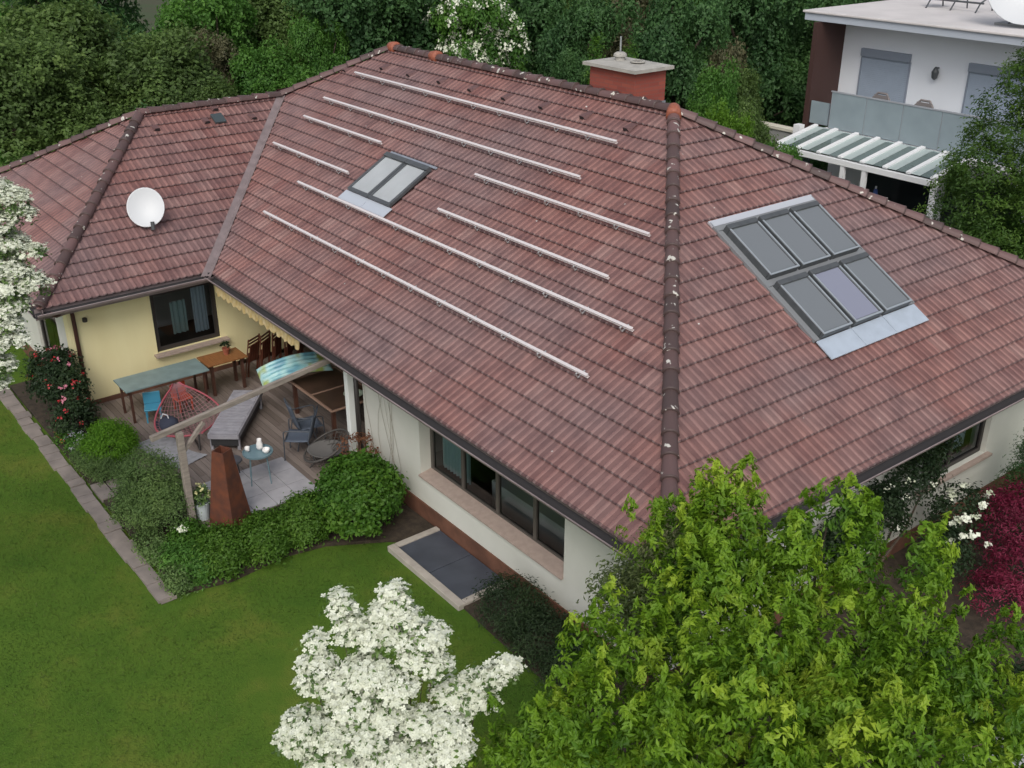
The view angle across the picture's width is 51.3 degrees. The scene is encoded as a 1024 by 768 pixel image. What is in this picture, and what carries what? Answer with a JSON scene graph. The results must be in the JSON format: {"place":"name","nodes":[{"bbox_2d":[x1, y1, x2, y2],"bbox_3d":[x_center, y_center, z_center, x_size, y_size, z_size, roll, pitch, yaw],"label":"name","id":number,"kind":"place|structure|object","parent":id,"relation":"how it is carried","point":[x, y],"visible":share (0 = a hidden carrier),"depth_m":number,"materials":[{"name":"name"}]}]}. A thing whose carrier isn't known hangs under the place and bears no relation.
{"place":"outdoors","nodes":[
{"label":"outdoors","id":0,"kind":"place"},
{"bbox_2d":[0,387,176,604],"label":"path","id":1,"kind":"structure","parent":0,"point":[120,542],"depth_m":19.55,"materials":[{"name":"stone"}]},
{"bbox_2d":[0,0,830,168],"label":"ground","id":2,"kind":"structure","parent":0,"point":[149,9],"depth_m":87.86,"materials":[{"name":"green plant"}]},
{"bbox_2d":[0,0,152,44],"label":"broadleaf tree","id":3,"kind":"object","parent":2,"relation":"on","point":[114,7],"visible":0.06,"depth_m":42.66,"materials":[{"name":"green plant"}]},
{"bbox_2d":[0,0,159,111],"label":"broadleaf tree","id":4,"kind":"object","parent":2,"relation":"on","point":[72,22],"visible":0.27,"depth_m":32.47,"materials":[{"name":"green plant"}]},
{"bbox_2d":[47,93,131,146],"bbox_3d":[-12.342,-6.165,31.507,4.090,4.753,4.121,-1,26,-1],"label":"broadleaf tree","id":5,"kind":"object","parent":2,"relation":"on","point":[101,119],"visible":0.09,"depth_m":30.51,"materials":[{"name":"green plant"}]},
{"bbox_2d":[84,20,239,114],"bbox_3d":[-10.728,-8.504,34.463,5.948,6.407,5.994,23,34,39],"label":"broadleaf tree","id":6,"kind":"object","parent":2,"relation":"on","point":[177,64],"visible":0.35,"depth_m":32.72,"materials":[{"name":"green plant"}]},
{"bbox_2d":[149,0,264,89],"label":"broadleaf tree","id":7,"kind":"object","parent":2,"relation":"on","point":[226,17],"visible":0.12,"depth_m":35.94,"materials":[{"name":"green plant"}]},
{"bbox_2d":[183,21,240,93],"bbox_3d":[-10.231,-8.916,35.758,3.358,6.025,3.480,-18,31,-32],"label":"broadleaf tree","id":8,"kind":"object","parent":2,"relation":"on","point":[222,47],"visible":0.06,"depth_m":35.06,"materials":[{"name":"green plant"}]},
{"bbox_2d":[192,80,237,100],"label":"broadleaf tree","id":9,"kind":"object","parent":2,"relation":"on","point":[215,92],"visible":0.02,"depth_m":32.63,"materials":[{"name":"green plant"}]},
{"bbox_2d":[227,33,319,94],"bbox_3d":[-8.241,-8.732,35.762,4.183,5.689,4.060,18,31,33],"label":"broadleaf tree","id":10,"kind":"object","parent":2,"relation":"on","point":[254,70],"visible":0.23,"depth_m":34.71,"materials":[{"name":"green plant"}]},
{"bbox_2d":[236,0,349,77],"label":"broadleaf tree","id":11,"kind":"object","parent":2,"relation":"on","point":[273,18],"visible":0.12,"depth_m":37.97,"materials":[{"name":"green plant"}]},
{"bbox_2d":[286,10,356,81],"bbox_3d":[-6.283,-9.280,35.929,3.124,6.534,3.161,1,26,3],"label":"broadleaf tree","id":12,"kind":"object","parent":2,"relation":"on","point":[311,40],"visible":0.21,"depth_m":34.90,"materials":[{"name":"green plant"}]},
{"bbox_2d":[282,0,423,79],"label":"broadleaf tree","id":13,"kind":"object","parent":2,"relation":"on","point":[360,23],"visible":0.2,"depth_m":35.12,"materials":[{"name":"green plant"}]},
{"bbox_2d":[363,0,453,53],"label":"broadleaf tree","id":14,"kind":"object","parent":2,"relation":"on","point":[420,32],"visible":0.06,"depth_m":36.23,"materials":[{"name":"green plant"}]},
{"bbox_2d":[420,0,530,71],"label":"broadleaf tree","id":15,"kind":"object","parent":2,"relation":"on","point":[481,31],"visible":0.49,"depth_m":35.59,"materials":[{"name":"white plant"}]},
{"bbox_2d":[0,36,1023,685],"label":"house","id":16,"kind":"structure","parent":2,"relation":"on","point":[798,326],"depth_m":18.46,"materials":[{"name":"tile"}]},
{"bbox_2d":[126,187,164,230],"bbox_3d":[-7.719,-3.601,22.534,0.718,1.017,0.492,5,26,10],"label":"satellite dish","id":17,"kind":"object","parent":16,"relation":"attached to","point":[145,206],"visible":0.99,"depth_m":22.51,"materials":[{"name":"grey paint"}]},
{"bbox_2d":[149,282,229,358],"bbox_3d":[-7.175,-1.532,23.257,1.670,1.410,0.810,-19,31,-34],"label":"window","id":18,"kind":"structure","parent":16,"relation":"in","point":[177,309],"depth_m":23.53,"materials":[{"name":"grey"}]},
{"bbox_2d":[215,286,298,349],"bbox_3d":[-4.953,-1.383,21.134,0.312,0.265,3.800,-19,31,-34],"label":"awning","id":19,"kind":"object","parent":16,"relation":"attached to","point":[273,328],"visible":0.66,"depth_m":20.96,"materials":[{"name":"yellow fabric"}]},
{"bbox_2d":[272,142,349,173],"bbox_3d":[-4.499,-5.047,23.791,0.165,0.112,3.470,-45,43,-15],"label":"mounting rail","id":20,"kind":"object","parent":16,"relation":"attached to","point":[311,158],"visible":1,"depth_m":23.65,"materials":[{"name":"silver metal"}]},
{"bbox_2d":[303,115,382,143],"bbox_3d":[-3.840,-5.747,24.087,0.165,0.112,3.480,-45,43,-15],"label":"mounting rail","id":21,"kind":"object","parent":16,"relation":"attached to","point":[344,130],"visible":1,"depth_m":23.93,"materials":[{"name":"silver metal"}]},
{"bbox_2d":[347,152,406,197],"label":"roof window","id":22,"kind":"structure","parent":16,"relation":"in","point":[378,173],"depth_m":22.00,"materials":[{"name":"glass"}]},
{"bbox_2d":[368,159,431,206],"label":"roof window","id":23,"kind":"structure","parent":16,"relation":"in","point":[409,174],"depth_m":21.39,"materials":[{"name":"glass"}]},
{"bbox_2d":[263,210,589,377],"bbox_3d":[-2.087,-1.898,19.212,0.165,0.112,10.460,-45,43,-15],"label":"mounting rail","id":24,"kind":"object","parent":16,"relation":"attached to","point":[509,336],"visible":1,"depth_m":18.13,"materials":[{"name":"silver metal"}]},
{"bbox_2d":[323,96,580,178],"bbox_3d":[-1.622,-5.247,22.249,0.165,0.112,9.300,-45,43,-15],"label":"mounting rail","id":25,"kind":"object","parent":16,"relation":"attached to","point":[525,160],"visible":1,"depth_m":21.49,"materials":[{"name":"silver metal"}]},
{"bbox_2d":[297,181,633,331],"bbox_3d":[-1.410,-2.588,19.486,0.165,0.112,10.470,-45,43,-15],"label":"mounting rail","id":26,"kind":"object","parent":16,"relation":"attached to","point":[548,292],"visible":1,"depth_m":18.43,"materials":[{"name":"silver metal"}]},
{"bbox_2d":[354,71,617,143],"bbox_3d":[-0.929,-5.928,22.505,0.165,0.112,9.240,-45,43,-15],"label":"mounting rail","id":27,"kind":"object","parent":16,"relation":"attached to","point":[584,133],"visible":1,"depth_m":21.77,"materials":[{"name":"silver metal"}]},
{"bbox_2d":[418,429,564,579],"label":"window","id":28,"kind":"structure","parent":16,"relation":"in","point":[519,518],"depth_m":17.49,"materials":[{"name":"grey"}]},
{"bbox_2d":[437,207,609,278],"bbox_3d":[0.084,-2.479,18.474,0.165,0.112,4.740,-45,43,-15],"label":"mounting rail","id":29,"kind":"object","parent":16,"relation":"attached to","point":[548,253],"visible":1,"depth_m":18.21,"materials":[{"name":"silver metal"}]},
{"bbox_2d":[474,173,650,236],"bbox_3d":[0.771,-3.188,18.761,0.165,0.112,4.730,-45,43,-15],"label":"mounting rail","id":30,"kind":"object","parent":16,"relation":"attached to","point":[584,212],"visible":1,"depth_m":18.50,"materials":[{"name":"silver metal"}]},
{"bbox_2d":[723,217,799,279],"bbox_3d":[4.046,-2.206,17.329,0.720,0.150,1.158,-19,61,-34],"label":"roof window","id":31,"kind":"structure","parent":16,"relation":"in","point":[770,258],"depth_m":17.26,"materials":[{"name":"glass"}]},
{"bbox_2d":[758,209,830,269],"bbox_3d":[4.682,-2.420,17.775,0.720,0.150,1.158,-19,61,-34],"label":"roof window","id":32,"kind":"structure","parent":16,"relation":"in","point":[783,226],"depth_m":17.72,"materials":[{"name":"glass"}]},
{"bbox_2d":[773,271,852,338],"bbox_3d":[4.734,-1.248,16.809,0.720,0.150,1.158,-19,61,-34],"label":"roof window","id":33,"kind":"structure","parent":16,"relation":"in","point":[800,291],"depth_m":16.74,"materials":[{"name":"glass"}]},
{"bbox_2d":[789,200,860,259],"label":"roof window","id":34,"kind":"structure","parent":16,"relation":"in","point":[812,215],"depth_m":18.17,"materials":[{"name":"glass"}]},
{"bbox_2d":[808,261,883,326],"bbox_3d":[5.370,-1.463,17.255,0.720,0.150,1.158,-19,61,-34],"label":"roof window","id":35,"kind":"structure","parent":16,"relation":"in","point":[841,288],"depth_m":17.20,"materials":[{"name":"glass"}]},
{"bbox_2d":[838,252,911,314],"bbox_3d":[6.005,-1.678,17.700,0.720,0.150,1.158,-19,61,-34],"label":"roof window","id":36,"kind":"structure","parent":16,"relation":"in","point":[885,292],"depth_m":17.65,"materials":[{"name":"glass"}]},
{"bbox_2d":[914,420,992,495],"bbox_3d":[7.440,0.907,18.090,2.220,1.260,0.480,-19,31,-34],"label":"window","id":37,"kind":"structure","parent":16,"relation":"in","point":[980,458],"depth_m":18.53,"materials":[{"name":"grey"}]},
{"bbox_2d":[503,0,570,74],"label":"broadleaf tree","id":38,"kind":"object","parent":2,"relation":"on","point":[531,12],"visible":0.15,"depth_m":43.96,"materials":[{"name":"green plant"}]},
{"bbox_2d":[549,45,591,84],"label":"broadleaf tree","id":39,"kind":"object","parent":2,"relation":"on","point":[569,68],"visible":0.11,"depth_m":33.36,"materials":[{"name":"green plant"}]},
{"bbox_2d":[533,0,625,83],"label":"broadleaf tree","id":40,"kind":"object","parent":2,"relation":"on","point":[580,24],"visible":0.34,"depth_m":34.69,"materials":[{"name":"green plant"}]},
{"bbox_2d":[583,0,666,95],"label":"broadleaf tree","id":41,"kind":"object","parent":2,"relation":"on","point":[612,50],"visible":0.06,"depth_m":34.66,"materials":[{"name":"green plant"}]},
{"bbox_2d":[614,0,734,108],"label":"broadleaf tree","id":42,"kind":"object","parent":2,"relation":"on","point":[673,30],"visible":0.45,"depth_m":32.30,"materials":[{"name":"green plant"}]},
{"bbox_2d":[680,36,748,108],"bbox_3d":[6.206,-7.926,33.703,2.900,6.025,2.798,-4,26,-8],"label":"broadleaf tree","id":43,"kind":"object","parent":2,"relation":"on","point":[719,59],"visible":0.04,"depth_m":32.17,"materials":[{"name":"green plant"}]},
{"bbox_2d":[683,54,746,119],"bbox_3d":[5.602,-6.544,30.877,2.399,5.988,2.472,16,30,30],"label":"broadleaf tree","id":44,"kind":"object","parent":2,"relation":"on","point":[709,84],"visible":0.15,"depth_m":29.65,"materials":[{"name":"green plant"}]},
{"bbox_2d":[705,95,755,137],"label":"broadleaf tree","id":45,"kind":"object","parent":2,"relation":"on","point":[722,118],"visible":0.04,"depth_m":28.26,"materials":[{"name":"green plant"}]},
{"bbox_2d":[734,60,770,141],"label":"broadleaf tree","id":46,"kind":"object","parent":2,"relation":"on","point":[747,87],"visible":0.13,"depth_m":32.30,"materials":[{"name":"green plant"}]},
{"bbox_2d":[728,93,780,150],"bbox_3d":[6.454,-5.692,30.287,2.248,4.960,2.231,22,33,38],"label":"broadleaf tree","id":47,"kind":"object","parent":2,"relation":"on","point":[758,132],"visible":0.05,"depth_m":29.48,"materials":[{"name":"green plant"}]},
{"bbox_2d":[696,0,814,126],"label":"broadleaf tree","id":48,"kind":"object","parent":2,"relation":"on","point":[757,24],"visible":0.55,"depth_m":35.32,"materials":[{"name":"green plant"}]},
{"bbox_2d":[760,121,807,144],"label":"garden wall","id":49,"kind":"structure","parent":2,"relation":"on","point":[781,131],"depth_m":32.66,"materials":[{"name":"beige"}]},
{"bbox_2d":[766,0,883,177],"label":"broadleaf tree","id":50,"kind":"object","parent":2,"relation":"on","point":[801,41],"visible":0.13,"depth_m":36.94,"materials":[{"name":"green plant"}]},
{"bbox_2d":[802,0,1023,230],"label":"neighbour house","id":51,"kind":"structure","parent":2,"relation":"on","point":[906,55],"depth_m":30.59,"materials":[{"name":"white paint"}]},
{"bbox_2d":[866,155,934,218],"bbox_3d":[11.561,-5.468,32.237,0.017,2.450,2.300,-19,31,-34],"label":"patio window","id":52,"kind":"structure","parent":51,"relation":"in","point":[909,194],"depth_m":31.93,"materials":[{"name":"black glass"}]},
{"bbox_2d":[940,175,1023,230],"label":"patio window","id":53,"kind":"structure","parent":51,"relation":"in","point":[946,213],"depth_m":30.38,"materials":[{"name":"glass"}]},
{"bbox_2d":[988,0,1023,27],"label":"satellite dish","id":54,"kind":"object","parent":51,"relation":"on","point":[1010,12],"visible":1,"depth_m":27.87,"materials":[{"name":"white metal"}]},
{"bbox_2d":[913,41,1023,259],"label":"thuja","id":55,"kind":"object","parent":2,"relation":"on","point":[1007,236],"visible":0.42,"depth_m":22.79,"materials":[{"name":"green plant"}]},
{"bbox_2d":[0,340,1023,767],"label":"lawn","id":56,"kind":"structure","parent":0,"point":[270,682],"depth_m":15.88,"materials":[{"name":"green plant"}]},
{"bbox_2d":[0,177,56,393],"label":"flowering dogwood","id":57,"kind":"object","parent":56,"relation":"on","point":[18,274],"visible":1,"depth_m":14.30,"materials":[{"name":"white plant"}]},
{"bbox_2d":[0,28,111,172],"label":"broadleaf tree","id":58,"kind":"object","parent":56,"relation":"on","point":[32,94],"visible":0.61,"depth_m":29.62,"materials":[{"name":"green plant"}]},
{"bbox_2d":[93,419,326,520],"bbox_3d":[-4.740,0.837,21.973,6.010,0.236,5.910,-19,31,-34],"label":"deck base","id":59,"kind":"object","parent":56,"relation":"on","point":[183,516],"visible":0.07,"depth_m":18.99,"materials":[{"name":"grey"}]},
{"bbox_2d":[90,346,366,530],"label":"deck","id":60,"kind":"structure","parent":59,"relation":"on","point":[268,425],"depth_m":21.93,"materials":[{"name":"brown wood"}]},
{"bbox_2d":[142,391,161,422],"bbox_3d":[-7.319,0.468,21.743,0.340,0.560,0.325,-8,27,-16],"label":"child chair","id":61,"kind":"object","parent":60,"relation":"on","point":[151,399],"visible":0.88,"depth_m":21.76,"materials":[{"name":"blue plastic"}]},
{"bbox_2d":[113,358,208,423],"bbox_3d":[-7.227,0.147,22.178,1.760,0.760,0.730,-19,31,-34],"label":"dining table","id":62,"kind":"object","parent":60,"relation":"on","point":[127,385],"visible":0.98,"depth_m":21.97,"materials":[{"name":"teal wood"}]},
{"bbox_2d":[135,436,206,467],"bbox_3d":[-6.634,1.296,20.621,1.440,0.029,0.752,19,31,34],"label":"rug","id":63,"kind":"object","parent":60,"relation":"on","point":[171,445],"visible":0.52,"depth_m":20.70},
{"bbox_2d":[154,382,218,450],"bbox_3d":[-6.702,0.609,21.297,1.684,0.739,1.652,2,26,3],"label":"lounge chair","id":64,"kind":"object","parent":60,"relation":"on","point":[175,389],"visible":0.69,"depth_m":21.61,"materials":[{"name":"red"}]},
{"bbox_2d":[192,482,210,520],"bbox_3d":[-5.373,2.009,18.378,0.501,0.704,0.515,11,28,22],"label":"planter","id":65,"kind":"object","parent":60,"relation":"on","point":[203,505],"visible":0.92,"depth_m":18.32,"materials":[{"name":"grey ceramic"}]},
{"bbox_2d":[197,347,247,396],"bbox_3d":[-6.210,-0.249,23.013,0.900,0.750,0.600,-19,31,-34],"label":"wooden table","id":66,"kind":"object","parent":60,"relation":"on","point":[210,361],"visible":0.97,"depth_m":22.86,"materials":[{"name":"orange wood"}]},
{"bbox_2d":[209,445,250,526],"bbox_3d":[-4.860,1.730,18.156,0.540,1.400,0.540,11,28,22],"label":"garden fireplace","id":67,"kind":"object","parent":60,"relation":"on","point":[228,500],"visible":0.85,"depth_m":18.05,"materials":[{"name":"metal"}]},
{"bbox_2d":[207,390,262,449],"bbox_3d":[-5.527,0.713,21.436,0.600,0.385,1.940,1,26,1],"label":"sun lounger","id":68,"kind":"object","parent":60,"relation":"on","point":[230,426],"visible":0.88,"depth_m":20.98,"materials":[{"name":"grey wood"}]},
{"bbox_2d":[245,333,259,376],"bbox_3d":[-5.725,-0.623,23.586,0.087,0.951,0.462,20,31,17],"label":"folding chair","id":69,"kind":"object","parent":60,"relation":"on","point":[253,355],"visible":0.91,"depth_m":23.50,"materials":[{"name":"red wood"}]},
{"bbox_2d":[201,457,319,512],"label":"paving","id":70,"kind":"structure","parent":60,"relation":"on","point":[261,492],"depth_m":19.53,"materials":[{"name":"grey stone"}]},
{"bbox_2d":[242,444,272,485],"bbox_3d":[-4.618,1.503,19.508,0.550,0.636,0.550,-19,31,-34],"label":"tea table","id":71,"kind":"object","parent":70,"relation":"on","point":[254,453],"visible":0.92,"depth_m":19.33,"materials":[{"name":"blue metal"}]},
{"bbox_2d":[259,330,270,366],"bbox_3d":[-5.475,-0.692,23.662,0.087,0.998,0.462,14,28,13],"label":"folding chair","id":72,"kind":"object","parent":60,"relation":"on","point":[264,352],"visible":0.84,"depth_m":23.55,"materials":[{"name":"red wood"}]},
{"bbox_2d":[283,405,317,460],"bbox_3d":[-4.005,0.937,20.335,0.643,0.942,0.564,0,26,0],"label":"garden chair","id":73,"kind":"object","parent":60,"relation":"on","point":[295,435],"visible":0.97,"depth_m":20.27,"materials":[{"name":"grey fabric"}]},
{"bbox_2d":[283,398,325,451],"bbox_3d":[-4.040,0.728,20.769,0.643,0.942,0.564,-13,29,-25],"label":"garden chair","id":74,"kind":"object","parent":60,"relation":"on","point":[302,424],"visible":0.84,"depth_m":20.70,"materials":[{"name":"grey metal"}]},
{"bbox_2d":[303,428,348,467],"bbox_3d":[-3.483,1.247,20.042,0.882,0.648,0.884,-8,27,-16],"label":"wicker chair","id":75,"kind":"object","parent":60,"relation":"on","point":[323,449],"visible":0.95,"depth_m":20.09,"materials":[{"name":"grey wicker"}]},
{"bbox_2d":[289,366,363,439],"bbox_3d":[-3.586,0.415,21.634,1.120,0.750,1.800,-19,31,-34],"label":"dining table","id":76,"kind":"object","parent":60,"relation":"on","point":[325,389],"visible":0.68,"depth_m":21.50,"materials":[{"name":"brown wood"}]},
{"bbox_2d":[256,351,332,385],"bbox_3d":[-4.362,-0.331,21.462,1.453,0.478,0.524,-12,28,-23],"label":"air mattress","id":77,"kind":"object","parent":76,"relation":"on","point":[272,371],"visible":0.74,"depth_m":21.31,"materials":[{"name":"teal plastic"}]},
{"bbox_2d":[10,381,433,594],"bbox_3d":[-6.164,1.352,21.089,4.270,0.075,10.850,-19,31,-34],"label":"soil bed","id":78,"kind":"object","parent":56,"relation":"on","point":[408,521],"visible":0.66,"depth_m":18.64,"materials":[{"name":"brown soil"}]},
{"bbox_2d":[19,343,105,436],"bbox_3d":[-9.246,0.029,21.796,1.241,1.851,2.691,-19,31,-34],"label":"rose bush","id":79,"kind":"object","parent":78,"relation":"on","point":[60,385],"visible":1,"depth_m":21.27,"materials":[{"name":"green plant"}]},
{"bbox_2d":[67,438,130,487],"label":"shrub","id":80,"kind":"object","parent":78,"relation":"on","point":[95,467],"visible":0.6,"depth_m":19.95,"materials":[{"name":"green plant"}]},
{"bbox_2d":[76,416,141,464],"bbox_3d":[-7.644,1.149,20.347,1.203,1.045,1.213,-19,31,-34],"label":"box ball","id":81,"kind":"object","parent":78,"relation":"on","point":[112,428],"visible":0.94,"depth_m":20.09,"materials":[{"name":"green plant"}]},
{"bbox_2d":[104,442,201,536],"bbox_3d":[-6.234,1.833,18.291,1.567,1.633,1.890,-19,31,-34],"label":"round shrub","id":82,"kind":"object","parent":78,"relation":"on","point":[149,507],"visible":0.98,"depth_m":17.99,"materials":[{"name":"green plant"}]},
{"bbox_2d":[127,521,181,573],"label":"shrub","id":83,"kind":"object","parent":78,"relation":"on","point":[147,550],"visible":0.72,"depth_m":17.76,"materials":[{"name":"green plant"}]},
{"bbox_2d":[150,555,200,600],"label":"shrub","id":84,"kind":"object","parent":78,"relation":"on","point":[180,584],"visible":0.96,"depth_m":16.96,"materials":[{"name":"green plant"}]},
{"bbox_2d":[148,532,220,591],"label":"shrub","id":85,"kind":"object","parent":78,"relation":"on","point":[184,559],"visible":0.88,"depth_m":17.24,"materials":[{"name":"green plant"}]},
{"bbox_2d":[162,511,211,554],"bbox_3d":[-5.452,2.554,18.024,0.889,0.576,1.120,-19,31,-34],"label":"peony","id":86,"kind":"object","parent":78,"relation":"on","point":[188,528],"visible":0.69,"depth_m":17.90,"materials":[{"name":"green plant"}]},
{"bbox_2d":[187,518,254,585],"bbox_3d":[-4.776,2.710,17.666,1.362,0.613,1.550,-19,31,-34],"label":"hedge shrub","id":87,"kind":"object","parent":78,"relation":"on","point":[220,542],"visible":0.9,"depth_m":17.40,"materials":[{"name":"green plant"}]},
{"bbox_2d":[149,359,330,521],"bbox_3d":[-4.538,1.145,18.786,3.643,2.407,0.136,-23,34,-39],"label":"timber frame","id":88,"kind":"object","parent":78,"relation":"on","point":[182,447],"visible":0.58,"depth_m":17.93,"materials":[{"name":"grey wood"}]},
{"bbox_2d":[228,506,299,569],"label":"hedge shrub","id":89,"kind":"object","parent":78,"relation":"on","point":[263,533],"visible":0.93,"depth_m":17.74,"materials":[{"name":"green plant"}]},
{"bbox_2d":[275,487,337,554],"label":"hedge shrub","id":90,"kind":"object","parent":78,"relation":"on","point":[305,519],"visible":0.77,"depth_m":18.08,"materials":[{"name":"green plant"}]},
{"bbox_2d":[336,429,380,454],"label":"dead plant","id":91,"kind":"object","parent":78,"relation":"on","point":[356,437],"visible":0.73,"depth_m":19.58,"materials":[{"name":"brown plant"}]},
{"bbox_2d":[308,443,410,541],"bbox_3d":[-2.694,1.854,18.554,1.810,1.366,2.078,-19,31,-34],"label":"bush","id":92,"kind":"object","parent":78,"relation":"on","point":[366,490],"visible":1,"depth_m":18.09,"materials":[{"name":"green plant"}]},
{"bbox_2d":[270,576,530,767],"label":"flowering dogwood","id":93,"kind":"object","parent":56,"relation":"on","point":[365,724],"visible":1,"depth_m":9.77,"materials":[{"name":"white plant"}]},
{"bbox_2d":[387,526,507,610],"bbox_3d":[-1.075,3.014,17.587,1.000,0.120,2.080,-19,31,-34],"label":"cellar cover","id":94,"kind":"object","parent":56,"relation":"on","point":[443,565],"visible":0.9,"depth_m":17.56,"materials":[{"name":"metal"}]},
{"bbox_2d":[576,507,711,746],"bbox_3d":[1.588,3.240,12.087,1.641,4.454,1.755,-19,31,-34],"label":"tall shrub","id":95,"kind":"object","parent":56,"relation":"on","point":[630,578],"visible":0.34,"depth_m":11.40,"materials":[{"name":"green plant"}]},
{"bbox_2d":[464,491,1023,767],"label":"soil bed","id":96,"kind":"object","parent":56,"relation":"on","point":[972,625],"visible":0.14,"depth_m":16.58,"materials":[{"name":"brown soil"}]},
{"bbox_2d":[466,569,613,693],"bbox_3d":[0.375,3.550,15.555,1.548,0.932,3.064,-19,31,-34],"label":"dark shrub","id":97,"kind":"object","parent":96,"relation":"on","point":[535,622],"visible":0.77,"depth_m":15.62,"materials":[{"name":"green plant"}]},
{"bbox_2d":[802,432,963,592],"bbox_3d":[5.789,2.127,16.732,3.785,2.467,1.072,-19,31,-34],"label":"climbing rose","id":98,"kind":"object","parent":96,"relation":"on","point":[889,491],"visible":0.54,"depth_m":16.66,"materials":[{"name":"green plant"}]},
{"bbox_2d":[854,633,1023,758],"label":"ground cover bush","id":99,"kind":"object","parent":96,"relation":"on","point":[1017,668],"visible":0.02,"depth_m":14.67,"materials":[{"name":"green plant"}]},
{"bbox_2d":[906,478,996,580],"bbox_3d":[6.974,2.475,16.865,1.146,1.713,2.061,14,29,26],"label":"white rose bush","id":100,"kind":"object","parent":96,"relation":"on","point":[941,503],"visible":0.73,"depth_m":16.70,"materials":[{"name":"green plant"}]},
{"bbox_2d":[956,475,1023,621],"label":"red maple","id":101,"kind":"object","parent":96,"relation":"on","point":[1009,577],"visible":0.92,"depth_m":16.44,"materials":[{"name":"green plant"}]},
{"bbox_2d":[989,428,1023,540],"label":"dark conifer","id":102,"kind":"object","parent":96,"relation":"on","point":[1020,463],"visible":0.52,"depth_m":17.84,"materials":[{"name":"green plant"}]},
{"bbox_2d":[467,451,1023,767],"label":"lime green tree","id":103,"kind":"object","parent":56,"relation":"on","point":[731,672],"visible":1,"depth_m":9.10,"materials":[{"name":"green plant"}]},
{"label":"patio","id":104,"kind":"structure","parent":0,"visible":0},
{"bbox_2d":[777,124,976,218],"bbox_3d":[10.014,-5.074,30.387,1.880,3.545,5.300,-19,31,-34],"label":"glass pergola","id":105,"kind":"object","parent":104,"relation":"on","point":[809,143],"visible":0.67,"depth_m":29.57,"materials":[{"name":"white paint"}]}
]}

